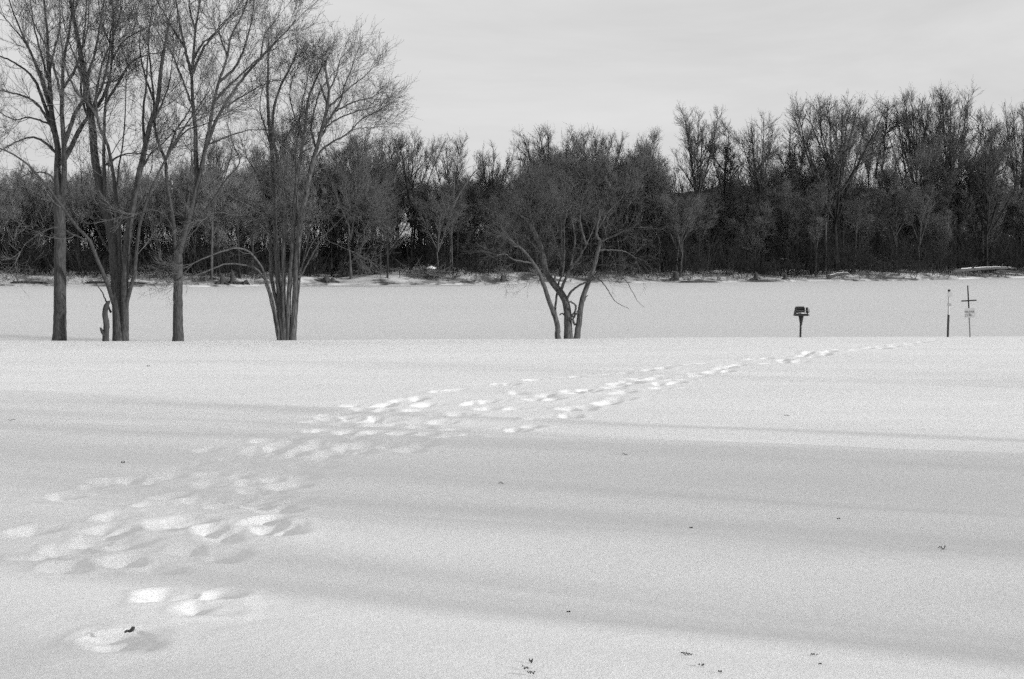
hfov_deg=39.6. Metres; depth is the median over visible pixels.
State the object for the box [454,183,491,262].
bare tree
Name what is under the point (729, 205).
bare tree
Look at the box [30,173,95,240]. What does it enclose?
bare tree
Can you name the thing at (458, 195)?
dead tree
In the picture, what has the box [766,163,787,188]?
bare tree
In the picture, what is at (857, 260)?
shore shrub
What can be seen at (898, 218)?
bare tree
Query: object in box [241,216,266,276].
young tree
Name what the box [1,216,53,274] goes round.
shore shrub
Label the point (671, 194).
bare tree
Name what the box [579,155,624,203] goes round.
bare tree
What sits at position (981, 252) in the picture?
shore shrub
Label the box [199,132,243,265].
tall tree
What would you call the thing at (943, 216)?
bare tree
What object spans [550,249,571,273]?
shore shrub
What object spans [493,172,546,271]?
bare tree
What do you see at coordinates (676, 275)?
shore stump
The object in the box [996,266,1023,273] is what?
driftwood log
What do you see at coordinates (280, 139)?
tall tree
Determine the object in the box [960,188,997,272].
young tree
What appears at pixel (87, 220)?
bare tree
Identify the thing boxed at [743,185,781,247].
bare tree
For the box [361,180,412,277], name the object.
bare tree
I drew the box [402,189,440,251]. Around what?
bare tree
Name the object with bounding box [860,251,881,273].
shore shrub
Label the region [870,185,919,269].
bare tree
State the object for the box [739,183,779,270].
bare tree
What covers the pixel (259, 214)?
bare tree
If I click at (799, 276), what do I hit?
dry reeds
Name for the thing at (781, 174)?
bare tree
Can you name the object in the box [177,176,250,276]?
bare tree
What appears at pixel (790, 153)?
tall tree
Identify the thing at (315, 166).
bare tree
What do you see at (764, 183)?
bare tree
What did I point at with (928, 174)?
bare tree
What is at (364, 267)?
driftwood log
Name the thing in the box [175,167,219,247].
bare tree
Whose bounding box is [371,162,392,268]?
bare tree
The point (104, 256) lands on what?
shore shrub
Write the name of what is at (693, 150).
tall tree
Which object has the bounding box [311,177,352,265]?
bare tree
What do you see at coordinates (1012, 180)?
bare tree
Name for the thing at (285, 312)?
bare tree
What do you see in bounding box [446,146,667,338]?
spreading tree
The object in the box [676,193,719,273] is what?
bare tree
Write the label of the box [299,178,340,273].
bare tree
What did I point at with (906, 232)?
bare tree
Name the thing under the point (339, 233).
bare tree
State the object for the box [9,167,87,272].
bare tree
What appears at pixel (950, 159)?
bare tree
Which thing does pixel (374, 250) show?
shore shrub
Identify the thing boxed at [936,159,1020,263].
bare tree
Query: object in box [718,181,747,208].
bare tree
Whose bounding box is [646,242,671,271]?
shore shrub
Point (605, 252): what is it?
shore shrub
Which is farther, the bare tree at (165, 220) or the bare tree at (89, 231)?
the bare tree at (165, 220)
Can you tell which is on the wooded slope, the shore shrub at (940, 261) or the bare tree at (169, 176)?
the bare tree at (169, 176)
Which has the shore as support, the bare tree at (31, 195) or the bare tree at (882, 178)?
the bare tree at (31, 195)
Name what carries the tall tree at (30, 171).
on the wooded slope
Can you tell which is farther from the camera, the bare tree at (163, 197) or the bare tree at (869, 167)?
the bare tree at (869, 167)
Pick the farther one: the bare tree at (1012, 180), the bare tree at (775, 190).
the bare tree at (1012, 180)
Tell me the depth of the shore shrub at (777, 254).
175.92 m
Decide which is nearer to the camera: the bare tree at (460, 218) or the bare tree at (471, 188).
the bare tree at (460, 218)
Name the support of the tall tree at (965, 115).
on the wooded slope
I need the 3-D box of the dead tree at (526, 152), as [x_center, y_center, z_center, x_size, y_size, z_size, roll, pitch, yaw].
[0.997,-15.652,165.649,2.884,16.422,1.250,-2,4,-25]
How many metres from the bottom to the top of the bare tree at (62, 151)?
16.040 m
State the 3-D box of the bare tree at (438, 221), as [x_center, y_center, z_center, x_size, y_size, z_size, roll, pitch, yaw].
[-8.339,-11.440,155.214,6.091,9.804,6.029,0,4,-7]
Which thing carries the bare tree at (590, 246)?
on the wooded slope
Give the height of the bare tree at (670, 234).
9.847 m
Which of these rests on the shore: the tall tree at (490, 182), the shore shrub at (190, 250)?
the shore shrub at (190, 250)
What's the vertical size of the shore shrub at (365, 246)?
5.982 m
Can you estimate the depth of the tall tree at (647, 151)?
168.71 m
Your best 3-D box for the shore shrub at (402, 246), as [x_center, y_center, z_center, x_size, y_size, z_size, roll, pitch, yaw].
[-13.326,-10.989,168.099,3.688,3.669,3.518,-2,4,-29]
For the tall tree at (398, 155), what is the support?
on the shore
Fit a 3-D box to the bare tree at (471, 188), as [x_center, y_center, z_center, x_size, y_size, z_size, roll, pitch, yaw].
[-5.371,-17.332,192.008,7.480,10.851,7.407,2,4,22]
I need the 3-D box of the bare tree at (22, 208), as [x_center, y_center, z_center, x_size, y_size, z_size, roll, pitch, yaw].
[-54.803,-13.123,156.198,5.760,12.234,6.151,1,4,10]
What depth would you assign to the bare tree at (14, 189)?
154.40 m
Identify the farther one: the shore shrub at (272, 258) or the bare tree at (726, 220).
the bare tree at (726, 220)
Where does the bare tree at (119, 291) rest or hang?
on the snowy ground
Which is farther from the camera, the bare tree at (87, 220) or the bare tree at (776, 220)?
the bare tree at (776, 220)
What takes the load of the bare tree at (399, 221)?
on the wooded slope
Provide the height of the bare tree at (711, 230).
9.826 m
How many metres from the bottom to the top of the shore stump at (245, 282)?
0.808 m
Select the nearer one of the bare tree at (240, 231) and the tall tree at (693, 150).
the bare tree at (240, 231)
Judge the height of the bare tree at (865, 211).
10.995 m
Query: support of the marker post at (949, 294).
on the snowy ground
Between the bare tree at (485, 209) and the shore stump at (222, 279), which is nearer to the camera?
the shore stump at (222, 279)
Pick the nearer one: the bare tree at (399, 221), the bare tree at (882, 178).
the bare tree at (399, 221)
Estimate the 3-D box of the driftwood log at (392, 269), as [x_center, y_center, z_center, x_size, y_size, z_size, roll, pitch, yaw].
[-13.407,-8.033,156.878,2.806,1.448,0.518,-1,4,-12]
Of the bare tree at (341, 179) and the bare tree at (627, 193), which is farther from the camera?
the bare tree at (627, 193)
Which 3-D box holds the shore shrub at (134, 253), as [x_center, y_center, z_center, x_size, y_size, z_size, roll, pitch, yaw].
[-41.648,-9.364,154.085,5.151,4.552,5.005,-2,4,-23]
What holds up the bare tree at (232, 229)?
on the wooded slope
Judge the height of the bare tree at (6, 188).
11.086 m
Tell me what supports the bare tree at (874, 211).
on the wooded slope
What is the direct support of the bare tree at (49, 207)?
on the wooded slope
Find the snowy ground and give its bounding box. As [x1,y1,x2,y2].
[0,336,1023,678]
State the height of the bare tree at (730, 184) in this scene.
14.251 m
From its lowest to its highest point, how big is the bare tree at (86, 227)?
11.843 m
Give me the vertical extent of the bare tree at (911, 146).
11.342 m
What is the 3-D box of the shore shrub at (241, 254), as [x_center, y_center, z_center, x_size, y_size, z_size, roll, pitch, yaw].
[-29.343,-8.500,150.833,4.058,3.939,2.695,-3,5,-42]
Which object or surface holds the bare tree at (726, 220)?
on the wooded slope
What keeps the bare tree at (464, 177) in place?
on the wooded slope
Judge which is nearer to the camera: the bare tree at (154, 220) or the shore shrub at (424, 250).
the bare tree at (154, 220)
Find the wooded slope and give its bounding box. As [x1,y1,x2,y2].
[5,186,1023,273]
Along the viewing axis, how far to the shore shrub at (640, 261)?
168.06 m
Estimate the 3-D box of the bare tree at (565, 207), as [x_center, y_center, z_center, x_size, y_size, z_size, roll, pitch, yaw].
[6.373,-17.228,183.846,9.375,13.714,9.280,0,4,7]
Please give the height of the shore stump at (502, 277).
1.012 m
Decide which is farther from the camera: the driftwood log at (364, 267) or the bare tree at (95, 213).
the bare tree at (95, 213)
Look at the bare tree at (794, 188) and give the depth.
180.03 m
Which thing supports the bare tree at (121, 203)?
on the shore
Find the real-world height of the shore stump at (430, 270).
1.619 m
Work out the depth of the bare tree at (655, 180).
169.37 m
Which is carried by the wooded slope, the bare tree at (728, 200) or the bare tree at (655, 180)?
the bare tree at (728, 200)
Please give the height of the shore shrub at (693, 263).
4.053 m
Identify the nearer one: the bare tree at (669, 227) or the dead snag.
the dead snag
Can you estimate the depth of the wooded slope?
192.44 m
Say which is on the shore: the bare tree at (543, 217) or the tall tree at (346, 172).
the bare tree at (543, 217)
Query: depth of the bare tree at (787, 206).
175.01 m
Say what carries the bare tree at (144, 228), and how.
on the wooded slope
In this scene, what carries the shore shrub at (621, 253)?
on the shore
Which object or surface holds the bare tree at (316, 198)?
on the wooded slope
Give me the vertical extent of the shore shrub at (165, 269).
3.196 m
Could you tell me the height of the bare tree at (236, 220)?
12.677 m
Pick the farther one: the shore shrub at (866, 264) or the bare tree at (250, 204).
the shore shrub at (866, 264)
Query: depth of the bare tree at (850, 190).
180.75 m
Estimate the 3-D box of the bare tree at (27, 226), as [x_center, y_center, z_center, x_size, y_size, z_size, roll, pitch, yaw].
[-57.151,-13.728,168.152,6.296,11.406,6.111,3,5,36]
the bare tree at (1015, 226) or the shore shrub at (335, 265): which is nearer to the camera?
the shore shrub at (335, 265)
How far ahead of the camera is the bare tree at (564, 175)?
165.23 m
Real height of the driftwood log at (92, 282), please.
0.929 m
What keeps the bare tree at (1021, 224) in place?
on the shore
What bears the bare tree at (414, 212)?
on the wooded slope
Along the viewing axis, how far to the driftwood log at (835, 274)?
169.54 m
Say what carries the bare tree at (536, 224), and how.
on the shore
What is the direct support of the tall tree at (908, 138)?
on the wooded slope
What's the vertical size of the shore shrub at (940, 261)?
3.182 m
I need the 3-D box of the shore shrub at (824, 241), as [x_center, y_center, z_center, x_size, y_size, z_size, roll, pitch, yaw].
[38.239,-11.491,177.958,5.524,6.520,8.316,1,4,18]
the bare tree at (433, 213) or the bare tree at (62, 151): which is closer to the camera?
the bare tree at (62, 151)
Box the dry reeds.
[0,264,1023,284]
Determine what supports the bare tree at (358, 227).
on the shore
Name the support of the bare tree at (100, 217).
on the wooded slope
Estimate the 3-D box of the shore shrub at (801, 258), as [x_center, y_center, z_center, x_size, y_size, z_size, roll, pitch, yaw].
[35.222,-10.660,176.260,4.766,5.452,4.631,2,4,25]
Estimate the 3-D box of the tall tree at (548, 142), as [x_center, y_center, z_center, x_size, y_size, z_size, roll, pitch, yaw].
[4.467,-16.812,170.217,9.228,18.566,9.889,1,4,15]
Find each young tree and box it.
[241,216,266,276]
[438,202,468,273]
[804,216,824,272]
[839,198,875,273]
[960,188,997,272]
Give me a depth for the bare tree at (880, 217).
190.94 m
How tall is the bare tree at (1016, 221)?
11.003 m
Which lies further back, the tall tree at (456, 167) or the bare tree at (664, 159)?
the bare tree at (664, 159)
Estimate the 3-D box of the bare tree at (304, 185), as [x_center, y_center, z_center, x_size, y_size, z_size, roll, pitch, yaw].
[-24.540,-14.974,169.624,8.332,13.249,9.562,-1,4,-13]
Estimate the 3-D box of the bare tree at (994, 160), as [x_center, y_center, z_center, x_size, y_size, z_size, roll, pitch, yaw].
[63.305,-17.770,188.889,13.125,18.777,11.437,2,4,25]
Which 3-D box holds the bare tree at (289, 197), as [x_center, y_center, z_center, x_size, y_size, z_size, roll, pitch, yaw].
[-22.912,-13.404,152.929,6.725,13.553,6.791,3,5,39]
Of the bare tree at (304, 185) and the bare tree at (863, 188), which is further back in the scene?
the bare tree at (863, 188)
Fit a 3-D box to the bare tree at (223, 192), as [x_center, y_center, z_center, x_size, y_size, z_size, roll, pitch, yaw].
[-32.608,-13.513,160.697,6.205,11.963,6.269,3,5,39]
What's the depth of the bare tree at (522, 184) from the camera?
177.56 m
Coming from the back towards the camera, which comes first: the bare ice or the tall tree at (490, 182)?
the tall tree at (490, 182)
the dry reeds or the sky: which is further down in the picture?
the dry reeds
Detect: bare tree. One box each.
[0,0,153,340]
[0,0,247,340]
[0,167,40,272]
[0,173,24,271]
[0,182,28,268]
[0,188,24,233]
[6,174,53,267]
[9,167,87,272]
[11,183,41,267]
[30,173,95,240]
[30,178,84,268]
[44,179,107,263]
[65,171,96,274]
[67,155,127,259]
[70,177,111,262]
[75,198,99,262]
[78,0,338,340]
[93,191,130,243]
[101,160,149,240]
[106,171,169,274]
[113,176,160,256]
[121,178,182,276]
[122,178,163,245]
[136,9,420,339]
[138,180,162,264]
[144,176,175,260]
[148,164,164,244]
[149,180,183,242]
[156,167,185,233]
[157,155,197,273]
[164,176,224,266]
[174,146,201,270]
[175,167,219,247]
[176,157,242,278]
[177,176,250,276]
[205,168,240,254]
[216,170,277,269]
[216,180,239,259]
[219,163,264,278]
[228,167,289,273]
[230,148,294,267]
[230,159,268,253]
[242,174,270,266]
[268,152,329,265]
[268,166,285,258]
[270,181,331,250]
[292,163,324,249]
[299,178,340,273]
[303,163,326,272]
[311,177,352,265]
[311,183,358,275]
[314,144,339,270]
[316,149,381,278]
[332,174,382,274]
[339,180,385,273]
[348,150,398,273]
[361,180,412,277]
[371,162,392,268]
[371,165,429,258]
[375,151,427,265]
[390,173,429,262]
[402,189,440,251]
[405,179,444,263]
[409,192,461,274]
[414,186,451,249]
[414,187,457,259]
[430,174,492,268]
[439,184,472,271]
[442,171,483,186]
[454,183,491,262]
[458,170,499,233]
[470,190,521,272]
[471,183,505,263]
[472,181,504,250]
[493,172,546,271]
[495,153,570,270]
[505,173,566,272]
[509,159,552,246]
[513,144,575,246]
[534,154,579,256]
[535,148,590,271]
[547,144,562,157]
[564,145,603,274]
[565,138,636,274]
[568,178,617,262]
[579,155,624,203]
[579,159,625,267]
[596,150,653,273]
[607,149,650,273]
[620,175,624,248]
[621,143,670,265]
[622,156,678,263]
[631,150,642,245]
[641,193,681,271]
[647,171,674,271]
[648,173,678,257]
[648,192,684,262]
[653,193,708,270]
[654,191,710,276]
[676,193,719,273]
[681,191,725,273]
[694,192,724,256]
[700,185,716,203]
[706,192,747,262]
[710,202,751,256]
[711,159,746,259]
[717,190,741,211]
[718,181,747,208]
[729,195,777,270]
[734,179,746,202]
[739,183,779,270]
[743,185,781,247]
[749,167,775,201]
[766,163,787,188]
[766,178,808,274]
[766,196,792,259]
[768,183,792,228]
[770,163,787,190]
[771,179,790,235]
[774,172,807,243]
[781,150,832,268]
[785,179,834,273]
[790,168,815,261]
[798,161,831,247]
[803,137,857,270]
[804,176,850,266]
[827,169,858,269]
[833,177,877,238]
[841,204,885,252]
[842,189,872,267]
[844,195,880,251]
[852,187,877,210]
[854,129,885,185]
[868,198,888,260]
[869,144,918,262]
[870,132,961,266]
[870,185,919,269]
[886,199,933,251]
[888,190,926,249]
[896,181,937,269]
[897,133,926,166]
[907,119,1001,268]
[922,209,954,271]
[928,196,961,238]
[928,197,955,247]
[930,136,975,187]
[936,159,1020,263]
[943,184,964,225]
[947,137,1023,272]
[973,200,1005,257]
[989,187,1015,260]
[989,203,1023,266]
[996,156,1023,252]
[1000,186,1023,237]
[1004,183,1023,267]
[1007,199,1023,241]
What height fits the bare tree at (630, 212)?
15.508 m
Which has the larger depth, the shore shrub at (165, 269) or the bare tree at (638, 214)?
the bare tree at (638, 214)
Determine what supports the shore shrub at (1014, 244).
on the shore
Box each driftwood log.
[10,271,46,283]
[85,276,149,283]
[353,258,371,273]
[379,264,402,272]
[826,272,849,278]
[950,264,1014,272]
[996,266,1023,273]
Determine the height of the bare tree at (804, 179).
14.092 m
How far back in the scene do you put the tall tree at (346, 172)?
160.72 m
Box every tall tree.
[0,157,44,259]
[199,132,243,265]
[240,101,318,265]
[300,135,373,270]
[316,125,415,271]
[378,127,448,269]
[420,131,469,228]
[472,141,519,253]
[507,120,590,272]
[568,124,629,268]
[605,127,675,272]
[667,100,731,268]
[693,117,746,258]
[723,109,785,273]
[773,125,816,260]
[784,91,892,271]
[840,96,918,247]
[873,84,959,251]
[903,78,1007,264]
[959,104,1023,263]
[990,101,1023,267]
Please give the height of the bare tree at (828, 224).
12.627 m
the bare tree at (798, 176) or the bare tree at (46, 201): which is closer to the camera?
the bare tree at (46, 201)
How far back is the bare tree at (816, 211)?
174.12 m
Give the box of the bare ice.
[292,284,491,286]
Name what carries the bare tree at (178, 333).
on the snowy ground
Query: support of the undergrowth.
on the wooded slope
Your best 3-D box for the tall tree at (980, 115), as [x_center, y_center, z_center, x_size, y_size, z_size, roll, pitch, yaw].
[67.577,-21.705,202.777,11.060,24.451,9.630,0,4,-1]
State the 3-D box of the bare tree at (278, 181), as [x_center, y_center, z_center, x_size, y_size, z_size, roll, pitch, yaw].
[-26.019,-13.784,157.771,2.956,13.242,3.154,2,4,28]
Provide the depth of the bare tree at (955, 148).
230.21 m
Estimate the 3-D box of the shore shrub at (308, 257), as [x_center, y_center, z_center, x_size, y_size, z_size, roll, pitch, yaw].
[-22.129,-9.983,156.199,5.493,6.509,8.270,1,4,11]
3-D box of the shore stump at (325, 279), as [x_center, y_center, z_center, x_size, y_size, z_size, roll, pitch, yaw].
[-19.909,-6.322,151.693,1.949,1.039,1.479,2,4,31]
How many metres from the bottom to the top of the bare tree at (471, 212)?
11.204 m
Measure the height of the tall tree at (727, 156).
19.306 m
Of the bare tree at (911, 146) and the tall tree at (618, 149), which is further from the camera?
the bare tree at (911, 146)
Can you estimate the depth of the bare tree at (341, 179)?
153.55 m
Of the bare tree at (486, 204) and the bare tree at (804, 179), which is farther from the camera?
the bare tree at (804, 179)
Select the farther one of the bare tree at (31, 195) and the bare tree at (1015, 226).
the bare tree at (1015, 226)
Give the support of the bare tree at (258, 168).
on the wooded slope
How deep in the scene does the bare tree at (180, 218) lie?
156.97 m
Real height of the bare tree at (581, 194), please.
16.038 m
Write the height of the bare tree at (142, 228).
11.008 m
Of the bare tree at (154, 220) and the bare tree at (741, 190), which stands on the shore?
the bare tree at (154, 220)
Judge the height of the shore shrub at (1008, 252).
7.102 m
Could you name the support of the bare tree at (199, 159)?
on the shore
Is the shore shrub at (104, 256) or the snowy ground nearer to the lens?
the snowy ground
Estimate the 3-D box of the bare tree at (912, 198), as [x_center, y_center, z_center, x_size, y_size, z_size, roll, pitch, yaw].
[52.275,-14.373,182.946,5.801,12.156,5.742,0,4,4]
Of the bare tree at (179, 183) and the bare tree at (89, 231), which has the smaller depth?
the bare tree at (179, 183)
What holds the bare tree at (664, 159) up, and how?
on the wooded slope
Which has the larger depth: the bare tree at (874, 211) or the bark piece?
the bare tree at (874, 211)
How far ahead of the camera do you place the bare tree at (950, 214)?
204.83 m
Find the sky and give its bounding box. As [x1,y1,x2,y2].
[0,0,1023,248]
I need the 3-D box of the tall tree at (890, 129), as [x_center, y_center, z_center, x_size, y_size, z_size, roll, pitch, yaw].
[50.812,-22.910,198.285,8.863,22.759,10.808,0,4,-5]
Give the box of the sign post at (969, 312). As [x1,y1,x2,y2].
[961,285,976,336]
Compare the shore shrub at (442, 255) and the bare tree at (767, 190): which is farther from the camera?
the bare tree at (767, 190)
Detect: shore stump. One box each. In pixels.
[214,275,229,284]
[228,270,237,283]
[238,280,249,284]
[317,275,336,282]
[328,278,339,282]
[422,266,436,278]
[497,275,508,281]
[667,271,678,280]
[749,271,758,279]
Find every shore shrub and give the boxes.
[0,227,34,271]
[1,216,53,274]
[31,222,79,273]
[66,232,96,275]
[83,227,122,268]
[103,234,151,272]
[147,248,173,274]
[165,228,213,272]
[170,216,223,273]
[222,242,249,276]
[225,228,268,273]
[260,247,287,273]
[290,222,328,275]
[324,247,341,267]
[350,224,385,265]
[354,229,385,267]
[390,232,410,260]
[400,213,442,270]
[408,215,476,272]
[452,227,497,271]
[493,220,552,271]
[501,249,513,270]
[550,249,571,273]
[565,248,591,272]
[598,251,610,268]
[604,239,639,271]
[629,250,649,274]
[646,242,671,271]
[677,242,706,274]
[702,223,748,275]
[730,241,765,272]
[762,234,803,275]
[784,237,813,274]
[799,225,834,271]
[825,230,876,274]
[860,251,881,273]
[929,252,946,270]
[950,225,992,272]
[962,224,1017,272]
[991,220,1023,270]
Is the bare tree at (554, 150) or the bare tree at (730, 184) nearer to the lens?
the bare tree at (730, 184)
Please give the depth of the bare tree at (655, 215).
168.45 m
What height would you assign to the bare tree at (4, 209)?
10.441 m
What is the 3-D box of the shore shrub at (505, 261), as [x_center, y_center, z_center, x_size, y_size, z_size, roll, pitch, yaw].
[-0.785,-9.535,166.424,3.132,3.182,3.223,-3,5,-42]
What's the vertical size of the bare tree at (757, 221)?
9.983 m
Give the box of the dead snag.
[99,301,109,340]
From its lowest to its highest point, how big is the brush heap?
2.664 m
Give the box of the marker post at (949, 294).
[947,289,951,336]
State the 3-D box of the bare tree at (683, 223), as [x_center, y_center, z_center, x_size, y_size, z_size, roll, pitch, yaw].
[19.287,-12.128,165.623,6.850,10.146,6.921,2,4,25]
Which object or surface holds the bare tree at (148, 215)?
on the wooded slope
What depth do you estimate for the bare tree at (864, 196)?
202.00 m
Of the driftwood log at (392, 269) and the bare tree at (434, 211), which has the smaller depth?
the driftwood log at (392, 269)
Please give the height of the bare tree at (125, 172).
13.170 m
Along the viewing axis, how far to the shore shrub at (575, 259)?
171.11 m
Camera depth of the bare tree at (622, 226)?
183.57 m
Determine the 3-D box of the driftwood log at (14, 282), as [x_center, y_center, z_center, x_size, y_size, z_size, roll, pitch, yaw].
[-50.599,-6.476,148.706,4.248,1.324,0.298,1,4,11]
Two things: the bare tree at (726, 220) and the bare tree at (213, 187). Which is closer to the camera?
the bare tree at (213, 187)
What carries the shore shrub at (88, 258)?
on the shore
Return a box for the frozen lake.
[0,249,1023,340]
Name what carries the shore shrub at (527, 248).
on the shore
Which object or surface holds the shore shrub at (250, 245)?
on the shore
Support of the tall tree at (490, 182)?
on the wooded slope
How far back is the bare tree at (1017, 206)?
199.13 m
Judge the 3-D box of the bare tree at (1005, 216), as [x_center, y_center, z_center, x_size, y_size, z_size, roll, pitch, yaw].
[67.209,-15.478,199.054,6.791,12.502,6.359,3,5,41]
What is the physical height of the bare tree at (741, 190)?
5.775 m
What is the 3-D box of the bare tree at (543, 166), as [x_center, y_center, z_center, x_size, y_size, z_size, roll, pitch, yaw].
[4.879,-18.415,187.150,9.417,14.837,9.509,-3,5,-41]
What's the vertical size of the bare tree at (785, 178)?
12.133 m
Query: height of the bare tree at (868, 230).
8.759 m
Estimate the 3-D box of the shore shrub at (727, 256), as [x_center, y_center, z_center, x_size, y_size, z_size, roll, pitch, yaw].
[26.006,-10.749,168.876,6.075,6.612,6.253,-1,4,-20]
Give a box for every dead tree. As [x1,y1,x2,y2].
[431,153,493,271]
[510,138,529,255]
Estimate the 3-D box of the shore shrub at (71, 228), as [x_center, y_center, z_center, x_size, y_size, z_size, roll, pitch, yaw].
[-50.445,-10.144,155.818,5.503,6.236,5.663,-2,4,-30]
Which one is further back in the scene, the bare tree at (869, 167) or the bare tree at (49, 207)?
the bare tree at (869, 167)
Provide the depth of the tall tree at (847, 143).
177.63 m
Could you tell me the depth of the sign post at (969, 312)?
50.99 m
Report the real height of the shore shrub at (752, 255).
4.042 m
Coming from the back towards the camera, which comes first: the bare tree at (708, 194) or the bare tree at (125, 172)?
the bare tree at (708, 194)
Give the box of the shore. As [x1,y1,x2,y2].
[0,266,1023,286]
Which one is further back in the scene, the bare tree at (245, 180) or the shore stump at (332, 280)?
the bare tree at (245, 180)
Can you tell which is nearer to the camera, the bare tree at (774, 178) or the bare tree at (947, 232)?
the bare tree at (947, 232)
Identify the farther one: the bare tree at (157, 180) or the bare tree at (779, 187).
the bare tree at (779, 187)
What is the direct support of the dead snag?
on the snowy ground
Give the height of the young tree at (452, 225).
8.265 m
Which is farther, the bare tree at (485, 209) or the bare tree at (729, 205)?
the bare tree at (729, 205)
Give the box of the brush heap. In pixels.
[398,258,452,279]
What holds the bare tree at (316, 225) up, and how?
on the shore
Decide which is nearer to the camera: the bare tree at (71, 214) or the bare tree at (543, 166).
the bare tree at (71, 214)
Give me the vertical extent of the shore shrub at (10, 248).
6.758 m
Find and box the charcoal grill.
[793,306,809,336]
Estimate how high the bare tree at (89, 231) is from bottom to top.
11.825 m
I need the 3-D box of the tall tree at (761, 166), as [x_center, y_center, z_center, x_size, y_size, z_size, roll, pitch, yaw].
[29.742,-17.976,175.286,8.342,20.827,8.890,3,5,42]
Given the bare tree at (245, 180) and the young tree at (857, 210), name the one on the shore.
the young tree at (857, 210)
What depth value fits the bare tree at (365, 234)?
157.61 m
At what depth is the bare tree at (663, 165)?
176.82 m
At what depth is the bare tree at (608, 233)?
175.27 m
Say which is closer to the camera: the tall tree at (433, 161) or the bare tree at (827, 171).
the tall tree at (433, 161)
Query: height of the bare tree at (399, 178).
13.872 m
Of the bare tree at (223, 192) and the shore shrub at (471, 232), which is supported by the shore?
the shore shrub at (471, 232)
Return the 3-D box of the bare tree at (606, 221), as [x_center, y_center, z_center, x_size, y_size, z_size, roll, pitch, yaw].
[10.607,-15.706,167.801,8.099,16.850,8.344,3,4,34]
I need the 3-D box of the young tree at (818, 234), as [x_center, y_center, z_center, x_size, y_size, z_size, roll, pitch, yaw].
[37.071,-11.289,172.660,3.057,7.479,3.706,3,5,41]
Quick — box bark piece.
[124,626,134,632]
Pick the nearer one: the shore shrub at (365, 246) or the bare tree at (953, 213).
the shore shrub at (365, 246)
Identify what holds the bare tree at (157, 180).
on the wooded slope
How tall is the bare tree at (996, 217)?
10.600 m
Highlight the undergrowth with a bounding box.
[0,143,1023,279]
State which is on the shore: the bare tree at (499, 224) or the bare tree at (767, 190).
the bare tree at (499, 224)
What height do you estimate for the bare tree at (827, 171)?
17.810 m
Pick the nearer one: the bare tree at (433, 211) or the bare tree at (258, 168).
the bare tree at (258, 168)
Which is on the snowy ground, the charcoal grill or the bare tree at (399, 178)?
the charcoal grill
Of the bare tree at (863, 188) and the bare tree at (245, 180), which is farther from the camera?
the bare tree at (863, 188)
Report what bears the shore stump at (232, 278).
on the shore
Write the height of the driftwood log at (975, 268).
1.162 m
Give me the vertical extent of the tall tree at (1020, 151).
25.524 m
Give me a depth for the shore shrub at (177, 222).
153.60 m

